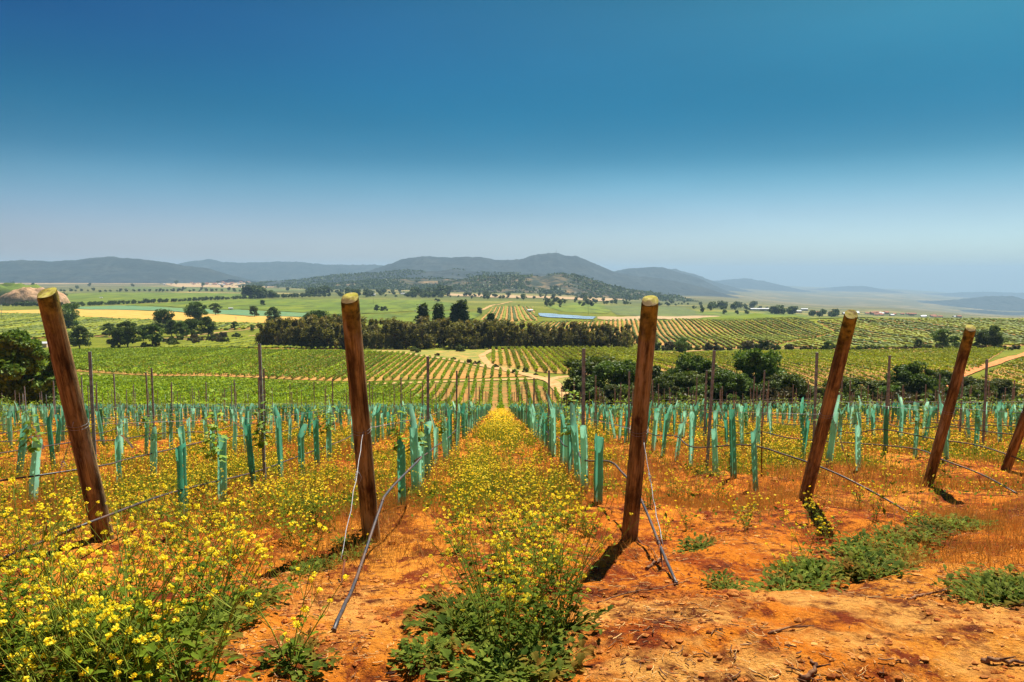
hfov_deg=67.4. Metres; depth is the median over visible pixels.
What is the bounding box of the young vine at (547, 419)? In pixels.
[543,407,557,428]
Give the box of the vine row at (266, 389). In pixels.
[98,380,315,407]
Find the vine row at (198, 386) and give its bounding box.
[13,378,265,403]
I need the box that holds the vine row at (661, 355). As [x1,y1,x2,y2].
[654,353,719,368]
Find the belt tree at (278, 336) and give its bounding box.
[271,326,284,347]
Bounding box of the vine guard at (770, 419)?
[768,407,771,434]
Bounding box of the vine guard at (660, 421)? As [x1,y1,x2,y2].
[657,405,661,431]
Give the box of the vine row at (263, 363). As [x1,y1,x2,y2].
[227,349,308,375]
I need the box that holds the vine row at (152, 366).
[126,347,238,374]
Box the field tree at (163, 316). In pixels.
[152,308,174,332]
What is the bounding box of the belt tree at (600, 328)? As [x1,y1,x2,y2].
[595,324,604,344]
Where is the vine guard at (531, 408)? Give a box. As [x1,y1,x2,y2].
[530,407,532,433]
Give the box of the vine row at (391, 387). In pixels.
[280,380,399,410]
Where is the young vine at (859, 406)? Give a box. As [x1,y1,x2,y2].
[852,394,867,415]
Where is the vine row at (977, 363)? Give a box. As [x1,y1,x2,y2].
[831,349,982,365]
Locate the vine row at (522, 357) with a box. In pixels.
[514,346,529,368]
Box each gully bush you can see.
[567,389,594,405]
[594,386,632,406]
[630,396,657,406]
[655,393,672,406]
[662,392,691,407]
[678,394,708,407]
[724,394,749,407]
[751,386,799,408]
[797,394,821,404]
[855,393,892,407]
[891,395,920,408]
[892,391,912,402]
[913,386,955,406]
[956,390,983,408]
[999,393,1017,402]
[1007,397,1022,408]
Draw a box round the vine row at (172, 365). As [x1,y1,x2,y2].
[141,348,249,373]
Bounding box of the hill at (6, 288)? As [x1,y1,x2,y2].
[0,283,39,295]
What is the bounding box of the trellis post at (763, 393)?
[762,370,764,415]
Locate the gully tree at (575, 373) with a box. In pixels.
[561,355,616,405]
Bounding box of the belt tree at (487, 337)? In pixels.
[483,332,492,348]
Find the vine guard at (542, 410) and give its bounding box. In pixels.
[540,406,543,443]
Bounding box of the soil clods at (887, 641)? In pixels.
[0,470,1023,681]
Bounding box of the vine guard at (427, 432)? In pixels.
[424,421,431,478]
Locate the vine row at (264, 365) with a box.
[235,349,314,375]
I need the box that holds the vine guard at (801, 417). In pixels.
[800,397,803,440]
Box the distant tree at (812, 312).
[810,310,815,315]
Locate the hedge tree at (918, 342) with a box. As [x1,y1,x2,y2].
[913,339,924,346]
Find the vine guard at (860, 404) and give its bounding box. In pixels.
[858,396,861,416]
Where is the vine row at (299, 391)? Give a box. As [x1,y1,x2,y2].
[151,380,341,410]
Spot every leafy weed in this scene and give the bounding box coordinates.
[0,626,87,681]
[2,585,147,669]
[2,604,108,651]
[21,625,151,681]
[34,522,71,532]
[80,613,244,681]
[121,603,247,646]
[175,597,236,622]
[195,596,269,630]
[208,587,280,614]
[218,580,296,604]
[250,627,342,681]
[270,561,326,577]
[283,554,335,572]
[304,554,342,569]
[314,553,353,564]
[329,544,363,558]
[330,533,376,549]
[387,631,458,674]
[390,630,471,668]
[397,486,423,498]
[402,588,510,650]
[413,584,498,624]
[417,632,551,681]
[427,601,512,640]
[449,642,555,681]
[468,626,588,681]
[478,632,596,681]
[512,594,613,645]
[671,539,711,553]
[678,531,727,548]
[700,568,746,589]
[705,469,724,475]
[712,579,746,590]
[740,569,825,591]
[762,557,815,581]
[763,561,841,592]
[777,556,850,589]
[785,553,846,576]
[795,552,847,576]
[815,534,888,560]
[820,554,884,582]
[829,537,897,562]
[837,549,918,579]
[838,528,911,550]
[858,542,918,561]
[860,549,926,568]
[867,520,927,541]
[869,536,942,560]
[889,528,945,548]
[904,512,954,525]
[905,520,962,537]
[923,511,986,532]
[931,564,1010,597]
[942,579,1023,607]
[948,513,997,531]
[953,572,1009,600]
[957,561,1023,580]
[962,572,1023,605]
[975,569,1023,590]
[980,575,1023,606]
[994,566,1023,593]
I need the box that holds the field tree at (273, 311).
[264,307,280,320]
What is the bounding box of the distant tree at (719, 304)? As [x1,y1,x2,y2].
[715,301,723,307]
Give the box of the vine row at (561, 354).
[551,346,568,359]
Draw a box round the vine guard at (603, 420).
[603,410,604,432]
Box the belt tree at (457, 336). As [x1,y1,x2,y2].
[445,322,471,348]
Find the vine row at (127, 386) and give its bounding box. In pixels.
[57,376,215,392]
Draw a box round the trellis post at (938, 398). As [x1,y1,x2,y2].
[937,375,940,423]
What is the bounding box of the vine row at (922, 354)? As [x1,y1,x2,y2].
[861,349,985,359]
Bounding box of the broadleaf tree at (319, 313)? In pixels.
[310,310,329,319]
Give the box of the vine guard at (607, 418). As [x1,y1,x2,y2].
[605,402,608,434]
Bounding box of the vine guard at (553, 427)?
[546,393,555,456]
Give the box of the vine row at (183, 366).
[157,348,257,374]
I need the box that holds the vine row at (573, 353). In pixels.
[562,346,581,359]
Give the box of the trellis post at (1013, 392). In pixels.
[1012,380,1014,405]
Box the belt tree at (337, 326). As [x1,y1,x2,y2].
[330,323,340,345]
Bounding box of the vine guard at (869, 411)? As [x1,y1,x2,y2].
[869,400,870,422]
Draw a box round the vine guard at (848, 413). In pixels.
[847,403,849,421]
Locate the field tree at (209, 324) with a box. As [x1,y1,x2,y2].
[198,316,217,336]
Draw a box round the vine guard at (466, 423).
[466,414,467,435]
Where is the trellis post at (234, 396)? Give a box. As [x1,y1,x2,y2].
[234,380,236,421]
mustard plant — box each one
[0,477,113,648]
[0,480,11,514]
[0,485,226,681]
[0,487,122,610]
[0,498,14,536]
[0,500,73,614]
[0,507,220,681]
[0,513,41,580]
[0,519,70,603]
[0,531,69,679]
[0,533,91,681]
[0,535,78,619]
[0,543,101,681]
[0,563,99,681]
[1,501,45,567]
[10,501,99,560]
[12,485,224,681]
[16,501,244,681]
[30,526,90,595]
[36,565,116,649]
[41,589,170,681]
[55,493,199,633]
[72,514,268,681]
[81,514,164,583]
[83,510,148,600]
[94,525,247,681]
[111,500,159,562]
[113,478,131,502]
[122,524,165,575]
[125,485,157,526]
[133,495,271,620]
[140,484,232,574]
[141,470,206,543]
[146,530,230,608]
[150,470,174,516]
[165,455,222,508]
[166,462,254,531]
[169,474,203,503]
[187,480,272,558]
[191,518,252,583]
[202,539,272,601]
[215,521,348,665]
[227,481,246,509]
[243,519,315,592]
[244,453,265,480]
[250,471,276,502]
[253,478,274,506]
[264,477,321,551]
[265,450,331,523]
[265,468,292,495]
[276,488,308,511]
[289,463,357,530]
[298,484,325,513]
[304,485,327,512]
[308,469,328,496]
[313,453,339,479]
[324,449,341,470]
[420,510,542,640]
[423,506,473,554]
[426,483,530,597]
[443,483,476,523]
[444,458,459,481]
[444,513,559,624]
[445,490,612,669]
[446,481,478,514]
[453,469,479,490]
[468,488,566,578]
[469,455,487,474]
[471,466,514,497]
[474,513,621,647]
[480,493,516,537]
[485,476,517,527]
[487,495,616,628]
[489,487,524,516]
[491,493,590,599]
[496,505,526,536]
[499,453,518,486]
[505,468,573,570]
[508,485,539,517]
[509,481,536,517]
[511,501,643,594]
[515,471,533,498]
[516,470,540,495]
[517,460,532,486]
[521,496,557,542]
[523,452,541,472]
[528,459,559,502]
[530,448,541,462]
[535,487,564,526]
[538,496,570,526]
[539,474,564,504]
[546,492,577,532]
[555,491,583,524]
[566,479,589,512]
[566,501,596,537]
[572,505,598,535]
[603,448,611,465]
[642,472,667,507]
[651,500,682,540]
[661,448,681,468]
[664,461,687,496]
[676,505,696,530]
[677,475,698,500]
[694,460,714,490]
[705,473,735,501]
[706,468,732,501]
[728,494,760,523]
[734,493,760,529]
[765,524,821,580]
[766,497,833,557]
[769,451,791,472]
[789,446,802,466]
[801,481,829,524]
[809,500,846,539]
[847,481,881,506]
[868,468,895,520]
[887,483,932,524]
[913,454,943,482]
[939,456,955,475]
[981,467,1000,480]
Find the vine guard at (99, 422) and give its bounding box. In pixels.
[95,411,104,445]
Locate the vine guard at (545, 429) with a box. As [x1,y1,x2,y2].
[544,412,547,447]
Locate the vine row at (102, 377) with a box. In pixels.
[78,375,122,378]
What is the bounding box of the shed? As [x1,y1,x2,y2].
[749,308,768,310]
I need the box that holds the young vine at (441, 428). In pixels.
[431,408,447,433]
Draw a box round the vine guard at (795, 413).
[793,404,796,425]
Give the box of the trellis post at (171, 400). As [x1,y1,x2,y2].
[171,382,172,422]
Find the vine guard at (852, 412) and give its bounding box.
[850,402,853,427]
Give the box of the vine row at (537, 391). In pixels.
[535,380,575,410]
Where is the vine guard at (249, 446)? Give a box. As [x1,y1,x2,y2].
[244,406,256,488]
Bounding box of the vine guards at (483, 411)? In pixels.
[0,402,1020,423]
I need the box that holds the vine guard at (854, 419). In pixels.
[852,412,856,435]
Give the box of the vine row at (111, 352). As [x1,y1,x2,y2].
[44,347,156,360]
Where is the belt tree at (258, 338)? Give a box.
[254,320,270,343]
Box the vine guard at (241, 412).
[239,406,243,429]
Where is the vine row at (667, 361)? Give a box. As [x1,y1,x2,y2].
[654,357,675,364]
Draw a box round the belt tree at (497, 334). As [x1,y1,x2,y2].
[488,321,505,348]
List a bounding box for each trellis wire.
[89,403,433,424]
[109,403,381,417]
[563,402,817,414]
[588,399,938,411]
[601,402,1017,412]
[674,401,973,402]
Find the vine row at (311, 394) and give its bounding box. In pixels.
[188,385,348,407]
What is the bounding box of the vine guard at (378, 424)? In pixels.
[376,404,381,442]
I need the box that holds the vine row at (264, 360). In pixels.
[219,349,303,374]
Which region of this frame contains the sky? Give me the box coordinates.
[0,0,1023,292]
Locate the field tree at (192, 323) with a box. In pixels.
[183,318,200,333]
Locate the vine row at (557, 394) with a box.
[553,387,611,408]
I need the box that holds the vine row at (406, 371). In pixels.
[400,355,425,377]
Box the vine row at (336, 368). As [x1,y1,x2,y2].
[316,350,370,379]
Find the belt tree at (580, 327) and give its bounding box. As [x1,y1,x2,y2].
[570,321,589,346]
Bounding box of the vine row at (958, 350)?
[931,347,997,354]
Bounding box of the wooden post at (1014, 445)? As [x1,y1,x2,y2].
[1000,407,1023,470]
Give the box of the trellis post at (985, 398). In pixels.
[981,359,987,449]
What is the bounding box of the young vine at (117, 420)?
[108,407,119,431]
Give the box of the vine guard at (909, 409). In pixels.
[908,403,911,424]
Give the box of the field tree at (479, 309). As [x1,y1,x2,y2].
[477,307,481,313]
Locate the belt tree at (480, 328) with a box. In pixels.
[472,320,491,347]
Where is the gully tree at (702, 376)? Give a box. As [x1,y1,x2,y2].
[698,367,740,403]
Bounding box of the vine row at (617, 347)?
[615,346,636,354]
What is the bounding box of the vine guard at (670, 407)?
[667,404,671,432]
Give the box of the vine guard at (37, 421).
[35,408,39,438]
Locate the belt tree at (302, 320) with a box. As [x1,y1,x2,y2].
[293,316,310,334]
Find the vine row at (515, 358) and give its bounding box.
[509,346,519,368]
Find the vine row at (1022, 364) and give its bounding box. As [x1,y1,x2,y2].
[1007,361,1023,365]
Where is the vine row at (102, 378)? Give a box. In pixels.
[78,375,130,381]
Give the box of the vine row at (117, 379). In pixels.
[79,375,156,384]
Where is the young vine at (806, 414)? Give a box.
[802,400,812,417]
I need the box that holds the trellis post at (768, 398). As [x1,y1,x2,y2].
[767,381,768,415]
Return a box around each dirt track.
[81,373,536,383]
[405,353,567,397]
[478,349,519,371]
[482,301,512,309]
[550,350,702,379]
[946,352,1023,386]
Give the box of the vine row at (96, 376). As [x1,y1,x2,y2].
[78,375,112,378]
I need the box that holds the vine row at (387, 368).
[374,352,409,379]
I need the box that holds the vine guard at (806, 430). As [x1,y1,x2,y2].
[800,415,809,456]
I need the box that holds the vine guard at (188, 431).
[186,417,190,447]
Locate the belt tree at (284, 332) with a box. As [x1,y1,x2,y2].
[281,328,289,344]
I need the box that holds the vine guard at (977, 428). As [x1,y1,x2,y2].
[974,404,980,449]
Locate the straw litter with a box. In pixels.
[0,487,1023,681]
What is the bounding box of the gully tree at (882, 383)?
[876,380,886,393]
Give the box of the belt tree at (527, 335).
[523,332,531,346]
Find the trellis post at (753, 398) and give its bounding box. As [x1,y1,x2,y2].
[752,377,754,421]
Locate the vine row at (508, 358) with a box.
[504,346,512,366]
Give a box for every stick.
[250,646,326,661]
[597,581,684,602]
[645,556,666,569]
[768,624,813,634]
[798,659,830,679]
[906,584,952,599]
[980,656,1023,664]
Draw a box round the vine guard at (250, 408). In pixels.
[249,403,252,427]
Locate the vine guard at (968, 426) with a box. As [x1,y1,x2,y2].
[966,410,970,439]
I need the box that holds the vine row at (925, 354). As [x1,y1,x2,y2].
[870,349,988,359]
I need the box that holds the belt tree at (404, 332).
[393,323,414,348]
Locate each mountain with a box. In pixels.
[0,256,258,283]
[178,259,383,280]
[357,253,738,297]
[616,267,739,294]
[669,269,751,291]
[714,278,820,292]
[809,286,1023,298]
[916,296,1023,310]
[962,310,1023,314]
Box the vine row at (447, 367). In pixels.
[441,359,454,377]
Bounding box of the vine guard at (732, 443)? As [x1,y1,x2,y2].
[729,409,736,478]
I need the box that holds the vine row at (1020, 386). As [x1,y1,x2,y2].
[981,374,1023,388]
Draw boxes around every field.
[0,283,159,283]
[0,309,300,322]
[67,292,253,304]
[77,305,305,316]
[124,287,304,291]
[130,299,452,314]
[161,283,273,287]
[332,311,479,321]
[450,293,621,300]
[547,303,611,312]
[597,316,716,320]
[603,305,707,315]
[692,313,808,320]
[694,311,868,318]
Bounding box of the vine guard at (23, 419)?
[21,412,26,454]
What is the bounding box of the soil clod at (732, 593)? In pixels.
[726,590,739,596]
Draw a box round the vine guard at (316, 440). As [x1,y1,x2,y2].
[313,420,319,466]
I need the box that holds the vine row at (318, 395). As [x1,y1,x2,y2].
[204,381,367,408]
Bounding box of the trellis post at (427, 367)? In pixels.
[426,356,429,448]
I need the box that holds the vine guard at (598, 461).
[594,433,603,503]
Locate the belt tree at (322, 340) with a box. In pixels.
[310,315,326,348]
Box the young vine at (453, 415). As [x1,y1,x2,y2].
[452,404,456,424]
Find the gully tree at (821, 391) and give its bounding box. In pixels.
[810,386,824,398]
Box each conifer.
[413,302,429,326]
[431,302,446,319]
[447,303,458,322]
[455,299,472,324]
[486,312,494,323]
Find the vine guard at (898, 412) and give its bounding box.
[896,403,899,422]
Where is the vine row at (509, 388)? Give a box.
[507,377,520,408]
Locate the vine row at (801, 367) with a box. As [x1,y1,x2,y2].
[708,351,828,377]
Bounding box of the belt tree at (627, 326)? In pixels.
[620,324,631,336]
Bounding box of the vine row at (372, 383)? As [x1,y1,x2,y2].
[226,381,375,409]
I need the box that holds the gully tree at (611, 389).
[590,384,630,404]
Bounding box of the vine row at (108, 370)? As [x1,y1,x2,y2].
[104,347,224,371]
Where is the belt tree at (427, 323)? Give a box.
[415,316,433,346]
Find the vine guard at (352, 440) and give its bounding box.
[351,418,353,451]
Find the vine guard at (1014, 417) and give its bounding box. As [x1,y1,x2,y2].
[1012,405,1015,425]
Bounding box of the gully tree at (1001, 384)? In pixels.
[984,378,1019,396]
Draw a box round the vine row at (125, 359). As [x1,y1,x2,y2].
[76,347,198,366]
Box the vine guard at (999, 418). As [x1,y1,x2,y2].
[996,402,1001,441]
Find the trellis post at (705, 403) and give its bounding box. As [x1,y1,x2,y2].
[704,370,707,435]
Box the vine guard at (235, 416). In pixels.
[233,404,237,456]
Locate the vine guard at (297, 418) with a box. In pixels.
[296,408,298,428]
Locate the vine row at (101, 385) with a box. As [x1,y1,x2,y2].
[58,375,188,391]
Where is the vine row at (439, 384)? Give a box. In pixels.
[371,379,443,408]
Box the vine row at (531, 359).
[521,346,539,370]
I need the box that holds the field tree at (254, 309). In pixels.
[249,306,259,315]
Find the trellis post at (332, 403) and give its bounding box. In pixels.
[332,379,333,431]
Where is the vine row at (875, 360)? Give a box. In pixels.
[785,349,952,372]
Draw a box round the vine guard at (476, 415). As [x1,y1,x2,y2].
[475,407,477,424]
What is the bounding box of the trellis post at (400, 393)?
[400,377,401,413]
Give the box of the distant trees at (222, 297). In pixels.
[2,281,767,307]
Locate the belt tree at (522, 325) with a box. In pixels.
[517,321,526,345]
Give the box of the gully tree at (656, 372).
[631,363,666,386]
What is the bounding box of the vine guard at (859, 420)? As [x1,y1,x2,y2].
[856,412,861,439]
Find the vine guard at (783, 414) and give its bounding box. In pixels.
[781,403,785,429]
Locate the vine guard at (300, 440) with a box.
[297,424,307,476]
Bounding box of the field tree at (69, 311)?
[61,303,79,327]
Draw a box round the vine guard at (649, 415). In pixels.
[646,401,651,444]
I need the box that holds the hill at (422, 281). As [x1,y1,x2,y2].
[332,279,453,289]
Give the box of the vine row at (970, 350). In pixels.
[934,347,999,352]
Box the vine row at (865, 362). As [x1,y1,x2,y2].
[767,350,934,376]
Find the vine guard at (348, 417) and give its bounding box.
[347,409,349,427]
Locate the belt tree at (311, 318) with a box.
[309,314,319,327]
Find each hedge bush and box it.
[655,342,661,349]
[661,345,671,350]
[664,341,675,348]
[703,342,719,349]
[740,340,753,349]
[753,343,766,349]
[758,340,771,349]
[766,343,781,349]
[784,344,792,349]
[869,344,878,349]
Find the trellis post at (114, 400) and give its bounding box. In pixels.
[113,374,117,435]
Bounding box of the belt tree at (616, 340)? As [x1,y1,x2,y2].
[613,338,619,346]
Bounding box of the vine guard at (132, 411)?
[131,407,134,423]
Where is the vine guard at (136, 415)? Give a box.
[134,408,138,431]
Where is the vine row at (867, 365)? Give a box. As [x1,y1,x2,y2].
[761,350,918,377]
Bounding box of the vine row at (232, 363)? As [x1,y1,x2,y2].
[195,349,286,374]
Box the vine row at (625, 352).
[609,346,636,355]
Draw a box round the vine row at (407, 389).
[316,379,417,408]
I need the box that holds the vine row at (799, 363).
[716,351,861,384]
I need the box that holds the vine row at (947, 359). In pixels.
[849,350,984,363]
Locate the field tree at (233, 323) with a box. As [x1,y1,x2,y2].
[230,321,238,329]
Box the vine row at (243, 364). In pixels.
[211,348,297,374]
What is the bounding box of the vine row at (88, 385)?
[57,375,180,389]
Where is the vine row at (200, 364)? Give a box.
[163,348,264,374]
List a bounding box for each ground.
[0,281,1023,681]
[22,320,256,338]
[28,382,558,411]
[45,352,521,380]
[241,343,340,348]
[373,350,535,373]
[480,306,537,320]
[490,349,591,373]
[516,319,831,348]
[545,376,607,392]
[653,349,1004,387]
[793,319,1023,348]
[984,362,1023,393]
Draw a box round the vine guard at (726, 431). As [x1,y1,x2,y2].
[720,410,728,444]
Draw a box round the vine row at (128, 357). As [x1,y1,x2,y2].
[75,347,193,365]
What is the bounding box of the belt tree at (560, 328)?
[551,325,566,347]
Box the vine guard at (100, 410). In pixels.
[99,403,102,427]
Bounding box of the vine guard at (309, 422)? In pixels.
[307,410,311,436]
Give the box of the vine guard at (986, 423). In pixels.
[985,402,987,435]
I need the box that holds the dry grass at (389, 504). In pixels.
[0,413,1023,630]
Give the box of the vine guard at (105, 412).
[104,407,106,430]
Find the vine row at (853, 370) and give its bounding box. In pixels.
[733,350,893,382]
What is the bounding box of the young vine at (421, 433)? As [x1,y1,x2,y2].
[405,393,429,451]
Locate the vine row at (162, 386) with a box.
[83,377,239,395]
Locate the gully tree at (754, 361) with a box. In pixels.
[732,348,787,387]
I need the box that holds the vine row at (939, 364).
[802,349,969,370]
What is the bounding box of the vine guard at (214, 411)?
[213,404,218,431]
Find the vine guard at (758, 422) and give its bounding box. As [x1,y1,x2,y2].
[756,401,760,448]
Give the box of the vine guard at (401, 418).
[400,405,403,434]
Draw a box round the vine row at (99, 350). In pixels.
[72,347,128,353]
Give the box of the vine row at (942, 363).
[813,349,973,368]
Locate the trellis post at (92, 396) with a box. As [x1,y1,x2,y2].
[88,352,96,458]
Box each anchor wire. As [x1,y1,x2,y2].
[41,422,73,536]
[340,431,363,582]
[643,437,663,566]
[832,418,860,503]
[956,406,980,479]
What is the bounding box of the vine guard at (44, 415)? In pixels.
[42,404,46,431]
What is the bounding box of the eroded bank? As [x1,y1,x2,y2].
[0,287,69,304]
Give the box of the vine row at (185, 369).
[172,348,270,374]
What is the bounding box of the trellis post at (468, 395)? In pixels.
[468,375,469,430]
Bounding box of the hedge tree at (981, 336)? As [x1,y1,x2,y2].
[972,331,990,345]
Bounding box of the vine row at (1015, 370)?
[997,366,1023,373]
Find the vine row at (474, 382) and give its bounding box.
[449,378,477,409]
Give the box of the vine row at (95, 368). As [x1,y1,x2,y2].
[92,347,212,370]
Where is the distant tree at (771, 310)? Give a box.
[768,306,775,312]
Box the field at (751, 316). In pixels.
[692,313,808,320]
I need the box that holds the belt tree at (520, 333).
[516,330,523,342]
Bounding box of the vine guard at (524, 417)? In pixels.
[523,408,525,423]
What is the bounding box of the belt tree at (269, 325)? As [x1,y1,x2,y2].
[259,320,275,344]
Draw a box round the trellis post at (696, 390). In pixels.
[696,377,697,425]
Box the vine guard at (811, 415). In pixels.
[810,405,813,426]
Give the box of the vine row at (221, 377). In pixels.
[83,376,223,394]
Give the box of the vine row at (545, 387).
[543,382,591,406]
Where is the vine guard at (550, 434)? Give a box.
[549,420,550,451]
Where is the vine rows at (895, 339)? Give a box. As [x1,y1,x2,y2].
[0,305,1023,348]
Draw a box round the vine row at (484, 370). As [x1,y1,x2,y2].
[482,364,486,376]
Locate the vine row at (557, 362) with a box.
[539,346,566,372]
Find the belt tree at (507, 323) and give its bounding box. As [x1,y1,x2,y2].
[498,318,510,326]
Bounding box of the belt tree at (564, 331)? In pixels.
[555,329,568,346]
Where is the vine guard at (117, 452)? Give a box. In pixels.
[115,436,121,479]
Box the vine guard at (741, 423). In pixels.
[739,405,743,448]
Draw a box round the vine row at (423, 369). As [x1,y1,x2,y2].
[416,356,435,377]
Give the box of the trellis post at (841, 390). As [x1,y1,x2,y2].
[840,377,842,407]
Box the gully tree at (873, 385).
[843,377,882,399]
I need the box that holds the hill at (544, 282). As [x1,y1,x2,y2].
[444,274,680,300]
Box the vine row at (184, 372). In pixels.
[179,349,275,374]
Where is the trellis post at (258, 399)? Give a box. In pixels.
[258,377,259,429]
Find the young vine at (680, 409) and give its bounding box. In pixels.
[677,394,683,412]
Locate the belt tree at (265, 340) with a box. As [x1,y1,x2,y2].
[260,329,269,344]
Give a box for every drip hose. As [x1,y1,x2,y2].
[0,409,381,441]
[0,410,418,481]
[0,411,289,424]
[0,411,325,433]
[0,412,380,453]
[1,413,446,560]
[331,415,478,632]
[527,417,678,585]
[547,410,907,511]
[597,410,1023,461]
[599,413,1017,493]
[623,409,1012,434]
[650,409,1014,426]
[713,410,1014,423]
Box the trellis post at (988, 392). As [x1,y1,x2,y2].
[987,381,989,408]
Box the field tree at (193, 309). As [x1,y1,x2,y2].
[183,301,208,321]
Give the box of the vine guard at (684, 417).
[682,410,686,436]
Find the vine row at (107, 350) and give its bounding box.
[45,347,144,358]
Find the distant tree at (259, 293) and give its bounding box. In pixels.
[253,288,265,298]
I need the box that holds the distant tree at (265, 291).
[261,287,268,297]
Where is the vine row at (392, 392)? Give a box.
[300,379,409,409]
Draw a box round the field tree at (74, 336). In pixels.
[68,325,94,348]
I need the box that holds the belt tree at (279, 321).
[273,317,291,341]
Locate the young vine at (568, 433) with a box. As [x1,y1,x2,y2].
[562,390,581,435]
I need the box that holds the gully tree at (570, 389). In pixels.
[560,378,602,404]
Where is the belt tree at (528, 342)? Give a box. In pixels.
[522,335,532,347]
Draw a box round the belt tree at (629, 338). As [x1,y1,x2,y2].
[620,329,633,346]
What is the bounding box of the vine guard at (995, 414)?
[994,409,996,421]
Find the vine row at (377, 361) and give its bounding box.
[365,350,393,370]
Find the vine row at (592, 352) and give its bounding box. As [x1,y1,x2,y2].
[580,346,618,363]
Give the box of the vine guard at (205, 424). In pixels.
[203,419,207,439]
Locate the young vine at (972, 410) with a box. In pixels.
[965,393,981,422]
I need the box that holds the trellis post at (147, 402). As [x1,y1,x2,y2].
[145,373,149,439]
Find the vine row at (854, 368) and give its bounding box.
[744,351,884,376]
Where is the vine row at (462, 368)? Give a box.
[458,361,466,377]
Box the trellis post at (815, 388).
[812,352,818,439]
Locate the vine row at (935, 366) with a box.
[793,349,965,372]
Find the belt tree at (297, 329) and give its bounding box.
[292,325,303,342]
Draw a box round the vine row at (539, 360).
[527,346,547,371]
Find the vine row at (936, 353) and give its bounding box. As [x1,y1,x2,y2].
[891,348,991,357]
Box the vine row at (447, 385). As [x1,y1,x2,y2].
[388,378,450,409]
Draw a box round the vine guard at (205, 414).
[204,404,208,419]
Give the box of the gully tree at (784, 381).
[761,373,820,405]
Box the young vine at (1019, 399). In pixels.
[1012,398,1023,421]
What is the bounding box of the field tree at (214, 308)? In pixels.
[208,303,222,314]
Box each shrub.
[410,347,420,352]
[456,344,465,351]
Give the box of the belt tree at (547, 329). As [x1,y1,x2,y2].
[544,323,554,343]
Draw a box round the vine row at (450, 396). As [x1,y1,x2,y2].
[413,378,459,405]
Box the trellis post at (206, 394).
[205,382,207,423]
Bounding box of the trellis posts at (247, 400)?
[23,394,692,408]
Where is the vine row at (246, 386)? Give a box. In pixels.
[49,379,292,407]
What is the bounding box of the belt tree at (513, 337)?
[508,325,519,347]
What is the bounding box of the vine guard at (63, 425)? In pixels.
[61,406,64,441]
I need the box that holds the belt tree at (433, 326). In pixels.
[425,319,438,347]
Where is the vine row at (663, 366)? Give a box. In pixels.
[653,362,669,369]
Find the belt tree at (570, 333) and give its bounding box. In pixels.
[566,331,572,345]
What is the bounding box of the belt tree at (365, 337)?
[362,322,369,348]
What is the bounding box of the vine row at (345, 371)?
[332,350,381,379]
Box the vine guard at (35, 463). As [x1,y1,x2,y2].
[29,436,42,501]
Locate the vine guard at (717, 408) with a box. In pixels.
[716,404,718,427]
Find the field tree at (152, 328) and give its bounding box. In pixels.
[139,323,165,345]
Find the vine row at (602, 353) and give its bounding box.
[584,346,624,361]
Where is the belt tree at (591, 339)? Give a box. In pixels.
[584,329,594,346]
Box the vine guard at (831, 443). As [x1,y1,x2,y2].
[825,395,839,465]
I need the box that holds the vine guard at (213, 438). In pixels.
[209,430,214,459]
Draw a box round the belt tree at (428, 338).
[412,322,435,348]
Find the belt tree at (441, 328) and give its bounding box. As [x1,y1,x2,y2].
[434,318,446,346]
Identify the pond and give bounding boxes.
[538,313,594,318]
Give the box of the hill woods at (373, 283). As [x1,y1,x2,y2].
[232,268,697,301]
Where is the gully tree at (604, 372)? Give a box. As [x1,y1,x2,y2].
[576,359,653,399]
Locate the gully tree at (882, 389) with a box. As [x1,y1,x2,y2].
[876,385,905,397]
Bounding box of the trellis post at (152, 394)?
[150,368,154,426]
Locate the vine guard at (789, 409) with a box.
[787,405,790,422]
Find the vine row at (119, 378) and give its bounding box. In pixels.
[80,376,147,382]
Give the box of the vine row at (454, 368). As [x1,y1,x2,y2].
[448,359,460,377]
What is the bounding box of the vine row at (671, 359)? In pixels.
[654,355,675,360]
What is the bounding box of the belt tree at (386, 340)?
[384,335,391,348]
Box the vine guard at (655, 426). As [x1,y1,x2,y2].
[651,410,658,450]
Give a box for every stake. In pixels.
[596,386,596,432]
[761,416,762,476]
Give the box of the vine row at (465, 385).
[424,378,467,411]
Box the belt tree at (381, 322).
[379,318,384,329]
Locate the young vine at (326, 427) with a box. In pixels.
[311,397,337,433]
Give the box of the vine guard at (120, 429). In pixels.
[117,418,123,457]
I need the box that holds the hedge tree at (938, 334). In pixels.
[929,329,954,345]
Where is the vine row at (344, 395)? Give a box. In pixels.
[242,380,384,407]
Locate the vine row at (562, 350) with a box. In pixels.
[557,346,579,359]
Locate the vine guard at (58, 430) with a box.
[55,414,61,451]
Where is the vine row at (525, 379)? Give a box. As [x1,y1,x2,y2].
[523,377,547,408]
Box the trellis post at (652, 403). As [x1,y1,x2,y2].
[651,379,652,428]
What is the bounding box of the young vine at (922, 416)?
[910,392,931,428]
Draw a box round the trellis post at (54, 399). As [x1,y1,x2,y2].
[53,381,55,423]
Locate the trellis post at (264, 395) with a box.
[263,369,265,445]
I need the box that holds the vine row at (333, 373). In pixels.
[323,350,376,379]
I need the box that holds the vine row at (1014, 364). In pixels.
[1004,362,1023,367]
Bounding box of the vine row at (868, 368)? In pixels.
[762,351,894,375]
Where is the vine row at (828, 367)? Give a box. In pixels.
[725,351,875,381]
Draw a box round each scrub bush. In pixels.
[110,341,119,347]
[164,336,175,342]
[168,339,179,344]
[176,334,183,339]
[205,335,215,339]
[217,332,227,336]
[219,337,229,341]
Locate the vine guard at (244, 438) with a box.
[242,416,246,451]
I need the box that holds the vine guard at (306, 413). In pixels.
[304,409,307,423]
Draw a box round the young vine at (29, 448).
[16,405,45,452]
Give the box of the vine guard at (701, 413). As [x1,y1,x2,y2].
[700,399,703,426]
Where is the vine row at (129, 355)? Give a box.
[77,347,186,362]
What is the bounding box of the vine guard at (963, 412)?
[962,406,964,426]

